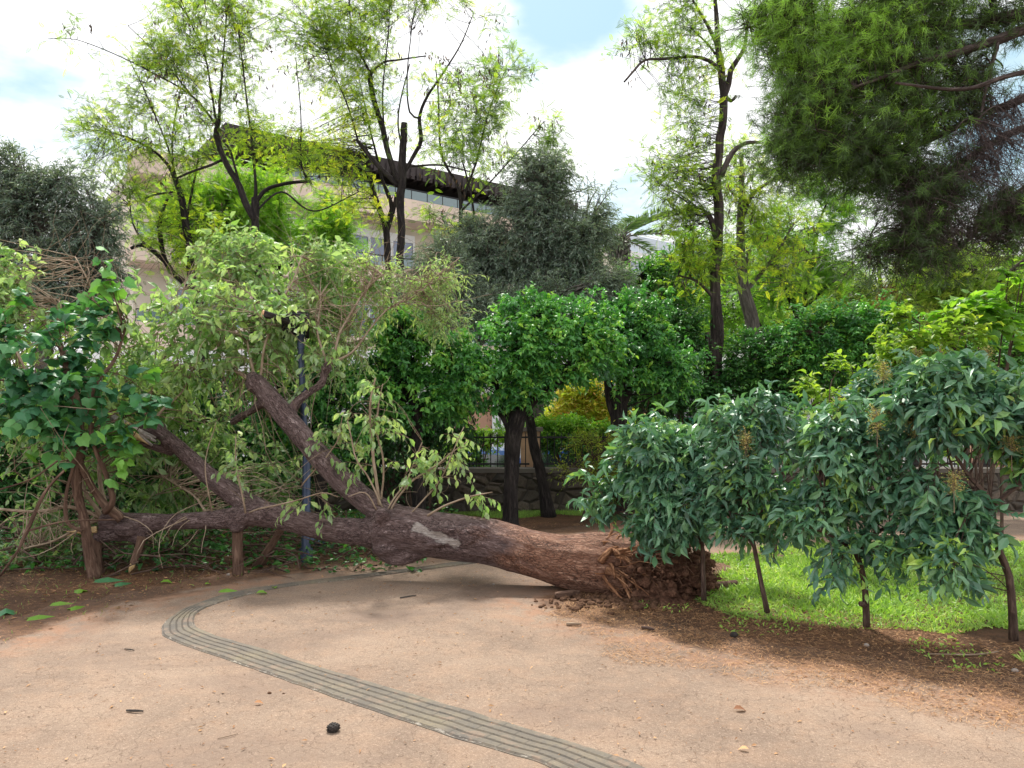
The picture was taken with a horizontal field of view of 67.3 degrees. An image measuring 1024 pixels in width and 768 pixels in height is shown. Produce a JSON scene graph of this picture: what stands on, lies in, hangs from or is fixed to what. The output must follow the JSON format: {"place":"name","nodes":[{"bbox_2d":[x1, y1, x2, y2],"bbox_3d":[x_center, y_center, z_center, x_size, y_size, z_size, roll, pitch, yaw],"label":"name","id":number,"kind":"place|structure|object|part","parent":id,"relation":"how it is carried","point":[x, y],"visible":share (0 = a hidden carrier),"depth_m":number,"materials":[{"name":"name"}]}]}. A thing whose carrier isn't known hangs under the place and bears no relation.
{"place":"outdoors","nodes":[
{"label":"outdoors","id":0,"kind":"place"},
{"bbox_2d":[90,122,630,349],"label":"apartment building","id":1,"kind":"structure","parent":0,"point":[417,190],"depth_m":32.65,"materials":[{"name":"paint"}]},
{"bbox_2d":[168,278,224,324],"bbox_3d":[-12.116,-3.017,29.739,2.200,1.900,0.080,2,-3,-37],"label":"window","id":2,"kind":"structure","parent":1,"relation":"in","point":[179,293],"depth_m":29.32,"materials":[{"name":"grey glass"}]},
{"bbox_2d":[268,216,312,246],"bbox_3d":[-9.156,-6.022,32.086,2.200,1.900,0.080,2,-3,-37],"label":"window","id":3,"kind":"structure","parent":1,"relation":"in","point":[284,216],"depth_m":32.13,"materials":[{"name":"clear glass"}]},
{"bbox_2d":[268,289,313,307],"bbox_3d":[-9.156,-2.924,31.957,2.200,1.900,0.080,2,-3,-37],"label":"window","id":4,"kind":"structure","parent":1,"relation":"in","point":[268,289],"depth_m":31.93,"materials":[{"name":"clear glass"}]},
{"bbox_2d":[346,298,382,336],"bbox_3d":[-6.356,-2.837,34.055,2.200,1.900,0.080,2,-3,-37],"label":"window","id":5,"kind":"structure","parent":1,"relation":"in","point":[370,311],"depth_m":34.04,"materials":[{"name":"grey glass"}]},
{"bbox_2d":[348,227,391,265],"bbox_3d":[-6.356,-5.934,34.184,2.200,1.900,0.080,2,-3,-37],"label":"window","id":6,"kind":"structure","parent":1,"relation":"in","point":[367,236],"depth_m":34.28,"materials":[{"name":"white glass"}]},
{"bbox_2d":[391,233,414,260],"bbox_3d":[-4.996,-5.892,35.203,1.200,1.900,0.080,2,-3,-37],"label":"window","id":7,"kind":"structure","parent":1,"relation":"in","point":[408,241],"depth_m":35.34,"materials":[{"name":"white glass"}]},
{"bbox_2d":[0,512,1023,767],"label":"path","id":8,"kind":"structure","parent":0,"point":[556,696],"depth_m":4.53,"materials":[{"name":"beige soil"}]},
{"bbox_2d":[27,615,53,620],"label":"fallen leaf","id":9,"kind":"object","parent":8,"relation":"on","point":[36,617],"visible":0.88,"depth_m":6.05,"materials":[{"name":"green plant"}]},
{"bbox_2d":[50,601,73,605],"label":"fallen leaf","id":10,"kind":"object","parent":8,"relation":"on","point":[59,603],"visible":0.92,"depth_m":6.50,"materials":[{"name":"green plant"}]},
{"bbox_2d":[68,606,84,610],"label":"fallen leaf","id":11,"kind":"object","parent":8,"relation":"on","point":[75,608],"visible":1,"depth_m":6.36,"materials":[{"name":"green plant"}]},
{"bbox_2d":[126,709,143,711],"bbox_3d":[-2.033,1.759,4.143,0.097,0.016,0.021,0,-2,6],"label":"stick","id":12,"kind":"object","parent":8,"relation":"on","point":[132,710],"visible":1,"depth_m":4.14,"materials":[{"name":"wood"}]},
{"bbox_2d":[326,722,340,732],"bbox_3d":[-0.905,1.741,3.897,0.072,0.053,0.066,0,-2,0],"label":"pine cone","id":13,"kind":"object","parent":8,"relation":"on","point":[333,727],"visible":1,"depth_m":3.88,"materials":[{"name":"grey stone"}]},
{"bbox_2d":[0,205,728,605],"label":"fallen tree","id":14,"kind":"object","parent":8,"relation":"on","point":[388,531],"visible":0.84,"depth_m":8.30,"materials":[{"name":"green plant"}]},
{"bbox_2d":[0,246,173,578],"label":"climbing vine","id":15,"kind":"object","parent":14,"relation":"attached to","point":[71,378],"visible":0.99,"depth_m":7.54,"materials":[{"name":"green plant"}]},
{"bbox_2d":[261,310,292,326],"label":"sawn branch","id":16,"kind":"object","parent":14,"relation":"on","point":[269,315],"visible":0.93,"depth_m":8.27,"materials":[{"name":"brown plant"}]},
{"bbox_2d":[162,561,644,767],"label":"tactile strip","id":17,"kind":"object","parent":8,"relation":"on","point":[465,725],"visible":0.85,"depth_m":4.32,"materials":[{"name":"concrete"}]},
{"bbox_2d":[1,560,1023,767],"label":"path debris","id":18,"kind":"object","parent":8,"relation":"on","point":[753,744],"visible":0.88,"depth_m":4.46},
{"bbox_2d":[554,589,579,598],"bbox_3d":[0.492,1.842,6.758,0.243,0.068,0.068,1,-3,-23],"label":"bark piece","id":19,"kind":"object","parent":8,"relation":"on","point":[570,593],"visible":0.94,"depth_m":6.73,"materials":[{"name":"brown wood"}]},
{"bbox_2d":[566,622,580,625],"bbox_3d":[0.470,1.825,5.852,0.116,0.028,0.034,0,-2,0],"label":"stick","id":20,"kind":"object","parent":8,"relation":"on","point":[571,623],"visible":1,"depth_m":5.85,"materials":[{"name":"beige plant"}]},
{"bbox_2d":[641,626,654,630],"bbox_3d":[1.013,1.819,5.732,0.107,0.028,0.027,-2,-3,44],"label":"bark piece","id":21,"kind":"object","parent":8,"relation":"on","point":[647,627],"visible":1,"depth_m":5.73,"materials":[{"name":"wood"}]},
{"bbox_2d":[730,632,737,637],"bbox_3d":[1.605,1.813,5.559,0.062,0.046,0.057,0,-2,0],"label":"pine cone","id":22,"kind":"object","parent":8,"relation":"on","point":[734,634],"visible":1,"depth_m":5.54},
{"bbox_2d":[734,705,745,710],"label":"fallen leaf","id":23,"kind":"object","parent":8,"relation":"on","point":[737,707],"visible":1,"depth_m":4.17,"materials":[{"name":"brown plant"}]},
{"bbox_2d":[0,433,1023,679],"bbox_3d":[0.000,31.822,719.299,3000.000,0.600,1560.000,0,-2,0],"label":"ground","id":24,"kind":"structure","parent":0,"point":[984,635],"depth_m":6.30,"materials":[{"name":"soil"}]},
{"bbox_2d":[0,608,15,615],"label":"fallen leaf","id":25,"kind":"object","parent":24,"relation":"on","point":[6,610],"visible":0.94,"depth_m":6.22,"materials":[{"name":"green plant"}]},
{"bbox_2d":[0,377,71,537],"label":"shrub","id":26,"kind":"object","parent":24,"relation":"on","point":[6,494],"visible":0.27,"depth_m":10.52,"materials":[{"name":"green plant"}]},
{"bbox_2d":[0,134,151,449],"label":"olive tree","id":27,"kind":"object","parent":24,"relation":"on","point":[20,208],"visible":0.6,"depth_m":13.44,"materials":[{"name":"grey plant"}]},
{"bbox_2d":[0,372,157,525],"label":"shrub","id":28,"kind":"object","parent":24,"relation":"on","point":[64,476],"visible":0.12,"depth_m":11.06,"materials":[{"name":"green plant"}]},
{"bbox_2d":[74,589,86,593],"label":"fallen leaf","id":29,"kind":"object","parent":24,"relation":"on","point":[77,591],"visible":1,"depth_m":6.98,"materials":[{"name":"green plant"}]},
{"bbox_2d":[93,577,124,582],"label":"fallen leaf","id":30,"kind":"object","parent":24,"relation":"on","point":[106,579],"visible":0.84,"depth_m":7.43,"materials":[{"name":"green plant"}]},
{"bbox_2d":[113,582,130,586],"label":"fallen leaf","id":31,"kind":"object","parent":24,"relation":"on","point":[120,584],"visible":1,"depth_m":7.26,"materials":[{"name":"green plant"}]},
{"bbox_2d":[54,34,249,429],"bbox_3d":[-7.030,-2.037,15.017,3.925,9.847,2.073,0,-2,0],"label":"locust tree","id":32,"kind":"object","parent":24,"relation":"on","point":[187,233],"visible":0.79,"depth_m":15.00,"materials":[{"name":"green plant"}]},
{"bbox_2d":[0,558,354,640],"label":"weeds","id":33,"kind":"object","parent":24,"relation":"on","point":[97,589],"visible":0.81,"depth_m":7.17,"materials":[{"name":"green plant"}]},
{"bbox_2d":[108,353,252,513],"bbox_3d":[-5.090,0.910,11.882,2.473,2.822,1.653,0,-2,0],"label":"shrub","id":34,"kind":"object","parent":24,"relation":"on","point":[202,406],"visible":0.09,"depth_m":11.58,"materials":[{"name":"green plant"}]},
{"bbox_2d":[26,0,370,361],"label":"locust tree","id":35,"kind":"object","parent":24,"relation":"on","point":[177,59],"visible":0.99,"depth_m":14.64,"materials":[{"name":"green plant"}]},
{"bbox_2d":[0,494,442,591],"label":"fallen twigs","id":36,"kind":"object","parent":24,"relation":"on","point":[257,550],"depth_m":8.08,"materials":[{"name":"plant"}]},
{"bbox_2d":[0,500,458,572],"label":"ground cover","id":37,"kind":"object","parent":24,"relation":"on","point":[213,545],"visible":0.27,"depth_m":8.39,"materials":[{"name":"green plant"}]},
{"bbox_2d":[203,376,331,511],"bbox_3d":[-3.619,0.958,11.610,2.043,2.272,1.365,0,-2,0],"label":"shrub","id":38,"kind":"object","parent":24,"relation":"on","point":[250,445],"visible":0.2,"depth_m":11.36,"materials":[{"name":"green plant"}]},
{"bbox_2d":[281,311,312,562],"bbox_3d":[-2.367,0.584,8.483,0.367,2.779,0.276,0,-2,0],"label":"lamp post","id":39,"kind":"object","parent":24,"relation":"on","point":[306,467],"visible":0.51,"depth_m":8.45,"materials":[{"name":"black metal"}]},
{"bbox_2d":[241,311,387,514],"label":"orange tree","id":40,"kind":"object","parent":24,"relation":"on","point":[321,404],"visible":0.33,"depth_m":10.08,"materials":[{"name":"green plant"}]},
{"bbox_2d":[264,70,411,466],"bbox_3d":[-3.654,-1.726,15.522,3.248,9.227,1.565,0,-2,0],"label":"locust tree","id":41,"kind":"object","parent":24,"relation":"on","point":[340,150],"visible":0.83,"depth_m":15.62,"materials":[{"name":"green plant"}]},
{"bbox_2d":[252,0,518,462],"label":"locust tree","id":42,"kind":"object","parent":24,"relation":"on","point":[396,179],"visible":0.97,"depth_m":15.37,"materials":[{"name":"green plant"}]},
{"bbox_2d":[328,390,492,511],"bbox_3d":[-1.718,1.028,12.144,2.825,2.178,1.427,0,-2,0],"label":"shrub","id":43,"kind":"object","parent":24,"relation":"on","point":[390,447],"visible":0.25,"depth_m":11.94,"materials":[{"name":"green plant"}]},
{"bbox_2d":[330,295,502,509],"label":"orange tree","id":44,"kind":"object","parent":24,"relation":"on","point":[409,375],"visible":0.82,"depth_m":10.44,"materials":[{"name":"green plant"}]},
{"bbox_2d":[394,442,489,466],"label":"hedge","id":45,"kind":"object","parent":24,"relation":"on","point":[478,458],"visible":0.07,"depth_m":13.83,"materials":[{"name":"green plant"}]},
{"bbox_2d":[351,509,590,518],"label":"grass","id":46,"kind":"structure","parent":24,"relation":"on","point":[527,513],"depth_m":12.45,"materials":[{"name":"green plant"}]},
{"bbox_2d":[437,422,505,462],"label":"hedge","id":47,"kind":"object","parent":24,"relation":"on","point":[486,432],"visible":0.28,"depth_m":13.87,"materials":[{"name":"green plant"}]},
{"bbox_2d":[55,350,963,466],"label":"shop building","id":48,"kind":"structure","parent":24,"relation":"on","point":[483,422],"depth_m":25.52,"materials":[{"name":"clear glass"}]},
{"bbox_2d":[628,398,697,416],"bbox_3d":[4.224,0.762,25.540,4.200,0.650,0.080,0,-2,0],"label":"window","id":49,"kind":"structure","parent":48,"relation":"in","point":[690,398],"depth_m":25.50,"materials":[{"name":"glass"}]},
{"bbox_2d":[0,511,1023,733],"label":"needle litter","id":50,"kind":"object","parent":24,"relation":"on","point":[862,670],"visible":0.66,"depth_m":5.20,"materials":[{"name":"brown plant"}]},
{"bbox_2d":[388,228,648,461],"bbox_3d":[0.070,-0.025,13.931,5.083,5.615,1.874,0,-2,0],"label":"olive tree","id":51,"kind":"object","parent":24,"relation":"on","point":[612,281],"visible":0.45,"depth_m":13.89,"materials":[{"name":"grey plant"}]},
{"bbox_2d":[31,467,1023,512],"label":"stone wall","id":52,"kind":"structure","parent":24,"relation":"on","point":[489,479],"depth_m":12.80,"materials":[{"name":"concrete"}]},
{"bbox_2d":[433,432,528,466],"bbox_3d":[-0.684,1.112,13.015,1.958,0.620,0.045,0,-2,0],"label":"iron fence","id":53,"kind":"object","parent":52,"relation":"on","point":[490,463],"visible":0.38,"depth_m":13.01,"materials":[{"name":"metal"}]},
{"bbox_2d":[533,432,612,467],"bbox_3d":[1.336,1.112,13.015,1.958,0.620,0.045,0,-2,0],"label":"iron fence","id":54,"kind":"object","parent":52,"relation":"on","point":[561,437],"visible":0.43,"depth_m":13.01,"materials":[{"name":"metal"}]},
{"bbox_2d":[903,453,1003,466],"bbox_3d":[7.396,1.112,13.015,1.958,0.620,0.045,0,-2,0],"label":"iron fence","id":55,"kind":"object","parent":52,"relation":"on","point":[954,463],"visible":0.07,"depth_m":12.99,"materials":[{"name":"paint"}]},
{"bbox_2d":[429,139,631,457],"bbox_3d":[0.244,-0.999,15.015,4.306,7.656,2.361,0,-2,0],"label":"olive tree","id":56,"kind":"object","parent":24,"relation":"on","point":[552,243],"visible":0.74,"depth_m":14.87,"materials":[{"name":"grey plant"}]},
{"bbox_2d":[521,427,542,466],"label":"gate pillar","id":57,"kind":"structure","parent":24,"relation":"on","point":[528,454],"depth_m":13.23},
{"bbox_2d":[526,383,556,517],"bbox_3d":[0.283,0.855,12.275,0.862,2.584,0.901,0,-2,0],"label":"trunk","id":58,"kind":"object","parent":24,"relation":"on","point":[547,509],"visible":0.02,"depth_m":12.19,"materials":[{"name":"brown plant"}]},
{"bbox_2d":[444,281,640,525],"bbox_3d":[0.401,0.315,10.971,2.874,3.561,1.565,0,-2,0],"label":"orange tree","id":59,"kind":"object","parent":24,"relation":"on","point":[524,362],"visible":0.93,"depth_m":10.83,"materials":[{"name":"green plant"}]},
{"bbox_2d":[524,410,639,466],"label":"hedge","id":60,"kind":"object","parent":24,"relation":"on","point":[557,426],"visible":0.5,"depth_m":13.84,"materials":[{"name":"green plant"}]},
{"bbox_2d":[546,420,630,522],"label":"conifer shrub","id":61,"kind":"object","parent":24,"relation":"on","point":[586,440],"visible":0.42,"depth_m":11.53,"materials":[{"name":"green plant"}]},
{"bbox_2d":[562,273,715,516],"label":"orange tree","id":62,"kind":"object","parent":24,"relation":"on","point":[665,371],"visible":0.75,"depth_m":11.86,"materials":[{"name":"green plant"}]},
{"bbox_2d":[592,205,705,271],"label":"palm tree","id":63,"kind":"object","parent":24,"relation":"on","point":[635,223],"visible":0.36,"depth_m":27.00,"materials":[{"name":"green plant"}]},
{"bbox_2d":[563,408,740,600],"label":"privet tree","id":64,"kind":"object","parent":24,"relation":"on","point":[653,494],"visible":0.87,"depth_m":6.46,"materials":[{"name":"green plant"}]},
{"bbox_2d":[525,590,783,614],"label":"loose soil clods","id":65,"kind":"object","parent":24,"relation":"on","point":[637,605],"visible":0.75,"depth_m":6.50,"materials":[{"name":"brown soil"}]},
{"bbox_2d":[615,300,728,435],"bbox_3d":[2.800,0.650,13.527,2.213,4.234,1.259,0,-2,0],"label":"shrub","id":66,"kind":"object","parent":24,"relation":"on","point":[691,323],"visible":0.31,"depth_m":13.43,"materials":[{"name":"green plant"}]},
{"bbox_2d":[599,0,765,458],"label":"tall tree","id":67,"kind":"object","parent":24,"relation":"on","point":[702,180],"visible":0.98,"depth_m":13.71,"materials":[{"name":"green plant"}]},
{"bbox_2d":[618,387,752,559],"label":"privet tree","id":68,"kind":"object","parent":24,"relation":"on","point":[728,405],"visible":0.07,"depth_m":7.60,"materials":[{"name":"green plant"}]},
{"bbox_2d":[717,580,737,587],"bbox_3d":[1.807,1.851,7.034,0.695,0.084,0.107,1,-3,-27],"label":"bark slab","id":69,"kind":"object","parent":24,"relation":"on","point":[729,581],"depth_m":7.10,"materials":[{"name":"brown wood"}]},
{"bbox_2d":[665,379,825,612],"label":"privet tree","id":70,"kind":"object","parent":24,"relation":"on","point":[751,480],"visible":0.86,"depth_m":6.15,"materials":[{"name":"green plant"}]},
{"bbox_2d":[696,323,823,453],"bbox_3d":[4.378,0.838,13.363,2.331,3.844,1.362,0,-2,0],"label":"shrub","id":71,"kind":"object","parent":24,"relation":"on","point":[738,372],"visible":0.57,"depth_m":13.20,"materials":[{"name":"green plant"}]},
{"bbox_2d":[697,124,840,453],"bbox_3d":[5.031,-1.179,15.214,3.045,8.036,1.893,0,-2,0],"label":"park tree","id":72,"kind":"object","parent":24,"relation":"on","point":[750,312],"visible":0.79,"depth_m":15.24,"materials":[{"name":"green plant"}]},
{"bbox_2d":[724,277,874,349],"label":"background tree","id":73,"kind":"object","parent":24,"relation":"on","point":[769,322],"depth_m":29.42,"materials":[{"name":"green plant"}]},
{"bbox_2d":[755,393,869,563],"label":"privet tree","id":74,"kind":"object","parent":24,"relation":"on","point":[786,460],"visible":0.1,"depth_m":8.20,"materials":[{"name":"green plant"}]},
{"bbox_2d":[639,600,1003,672],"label":"bed weeds","id":75,"kind":"object","parent":24,"relation":"on","point":[917,650],"visible":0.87,"depth_m":5.46,"materials":[{"name":"green plant"}]},
{"bbox_2d":[749,289,927,403],"bbox_3d":[5.520,0.554,12.950,2.960,4.375,1.682,0,-2,0],"label":"shrub","id":76,"kind":"object","parent":24,"relation":"on","point":[809,350],"visible":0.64,"depth_m":12.77,"materials":[{"name":"green plant"}]},
{"bbox_2d":[766,253,910,444],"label":"park tree","id":77,"kind":"object","parent":24,"relation":"on","point":[839,292],"visible":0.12,"depth_m":23.95,"materials":[{"name":"green plant"}]},
{"bbox_2d":[694,539,1023,660],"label":"lawn grass","id":78,"kind":"structure","parent":24,"relation":"on","point":[792,565],"depth_m":6.65,"materials":[{"name":"green plant"}]},
{"bbox_2d":[765,359,953,626],"bbox_3d":[2.541,0.797,5.730,1.271,2.045,0.991,0,-2,0],"label":"privet tree","id":79,"kind":"object","parent":24,"relation":"on","point":[847,459],"visible":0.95,"depth_m":5.66,"materials":[{"name":"green plant"}]},
{"bbox_2d":[697,0,1023,316],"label":"pine tree","id":80,"kind":"object","parent":24,"relation":"on","point":[844,58],"visible":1,"depth_m":8.13,"materials":[{"name":"green plant"}]},
{"bbox_2d":[788,298,1004,560],"bbox_3d":[4.320,0.500,8.561,2.468,2.919,0.972,0,-2,0],"label":"shrub","id":81,"kind":"object","parent":24,"relation":"on","point":[950,340],"visible":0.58,"depth_m":8.55,"materials":[{"name":"green plant"}]},
{"bbox_2d":[830,344,1015,592],"bbox_3d":[3.769,0.757,6.876,1.721,2.281,0.787,1,-2,-12],"label":"shrub","id":82,"kind":"object","parent":24,"relation":"on","point":[867,385],"visible":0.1,"depth_m":6.86,"materials":[{"name":"green plant"}]},
{"bbox_2d":[865,346,1023,640],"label":"privet tree","id":83,"kind":"object","parent":24,"relation":"on","point":[952,405],"visible":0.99,"depth_m":5.34,"materials":[{"name":"green plant"}]},
{"bbox_2d":[873,325,1023,487],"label":"shrub","id":84,"kind":"object","parent":24,"relation":"on","point":[1017,355],"visible":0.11,"depth_m":12.32,"materials":[{"name":"green plant"}]},
{"bbox_2d":[882,241,1023,466],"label":"park tree","id":85,"kind":"object","parent":24,"relation":"on","point":[929,300],"visible":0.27,"depth_m":15.35,"materials":[{"name":"green plant"}]},
{"bbox_2d":[887,252,1023,533],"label":"shrub","id":86,"kind":"object","parent":24,"relation":"on","point":[994,313],"visible":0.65,"depth_m":8.95,"materials":[{"name":"green plant"}]},
{"bbox_2d":[929,651,998,654],"bbox_3d":[3.035,1.802,5.139,0.511,0.014,0.064,0,-2,-6],"label":"stick","id":87,"kind":"object","parent":24,"relation":"on","point":[962,654],"visible":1,"depth_m":5.13,"materials":[{"name":"brown wood"}]},
{"bbox_2d":[0,0,1023,368],"label":"sky","id":88,"kind":"structure","parent":0,"point":[568,37],"materials":[{"name":"white"}]},
{"bbox_2d":[689,312,736,349],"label":"background tree","id":89,"kind":"object","parent":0,"point":[709,332],"depth_m":31.19,"materials":[{"name":"green plant"}]},
{"bbox_2d":[559,218,884,339],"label":"white building","id":90,"kind":"structure","parent":0,"point":[653,242],"depth_m":52.31,"materials":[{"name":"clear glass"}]},
{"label":"road","id":91,"kind":"structure","parent":0,"visible":0},
{"bbox_2d":[124,147,373,307],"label":"locust tree","id":92,"kind":"object","parent":91,"relation":"on","point":[269,216],"visible":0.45,"depth_m":16.91,"materials":[{"name":"green plant"}]},
{"bbox_2d":[468,447,520,466],"bbox_3d":[-0.835,2.173,17.225,4.245,1.470,1.816,0,-2,0],"label":"parked car","id":93,"kind":"object","parent":91,"relation":"on","point":[500,456],"visible":0.03,"depth_m":16.48,"materials":[{"name":"white paint"}]},
{"bbox_3d":[-0.193,1.710,16.449,1.120,0.430,0.111,0,-2,0],"label":"window","id":94,"kind":"part","parent":93,"relation":"part of","materials":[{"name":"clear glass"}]},
{"bbox_2d":[404,35,595,250],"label":"locust tree","id":95,"kind":"object","parent":91,"relation":"on","point":[488,113],"visible":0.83,"depth_m":16.94,"materials":[{"name":"green plant"}]},
{"bbox_2d":[543,448,607,466],"bbox_3d":[0.991,2.185,17.524,4.245,1.470,1.816,0,-2,0],"label":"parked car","id":96,"kind":"object","parent":91,"relation":"on","point":[552,460],"depth_m":16.76,"materials":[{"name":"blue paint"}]},
{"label":"window","id":97,"kind":"part","parent":96,"relation":"part of","materials":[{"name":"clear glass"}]},
{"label":"window","id":98,"kind":"part","parent":96,"relation":"part of","materials":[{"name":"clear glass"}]},
{"bbox_2d":[525,378,644,440],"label":"shrub","id":99,"kind":"object","parent":91,"relation":"on","point":[589,404],"visible":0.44,"depth_m":17.23,"materials":[{"name":"yellow plant"}]},
{"bbox_2d":[612,242,710,423],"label":"background tree","id":100,"kind":"object","parent":91,"relation":"on","point":[655,273],"visible":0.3,"depth_m":16.40,"materials":[{"name":"green plant"}]},
{"bbox_2d":[651,220,739,424],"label":"background tree","id":101,"kind":"object","parent":91,"relation":"on","point":[708,306],"visible":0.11,"depth_m":18.99,"materials":[{"name":"green plant"}]},
{"bbox_2d":[683,197,805,447],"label":"park tree","id":102,"kind":"object","parent":91,"relation":"on","point":[738,321],"visible":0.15,"depth_m":21.95,"materials":[{"name":"green plant"}]},
{"bbox_2d":[722,171,888,431],"bbox_3d":[6.798,-1.178,17.440,4.086,8.219,2.152,0,-2,0],"label":"park tree","id":103,"kind":"object","parent":91,"relation":"on","point":[844,211],"visible":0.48,"depth_m":17.44,"materials":[{"name":"green plant"}]},
{"bbox_2d":[872,280,942,466],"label":"tree","id":104,"kind":"object","parent":91,"relation":"on","point":[883,299],"visible":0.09,"depth_m":17.08,"materials":[{"name":"green plant"}]},
{"bbox_2d":[904,238,1000,458],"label":"park tree","id":105,"kind":"object","parent":91,"relation":"on","point":[979,269],"visible":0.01,"depth_m":17.96,"materials":[{"name":"green plant"}]}
]}

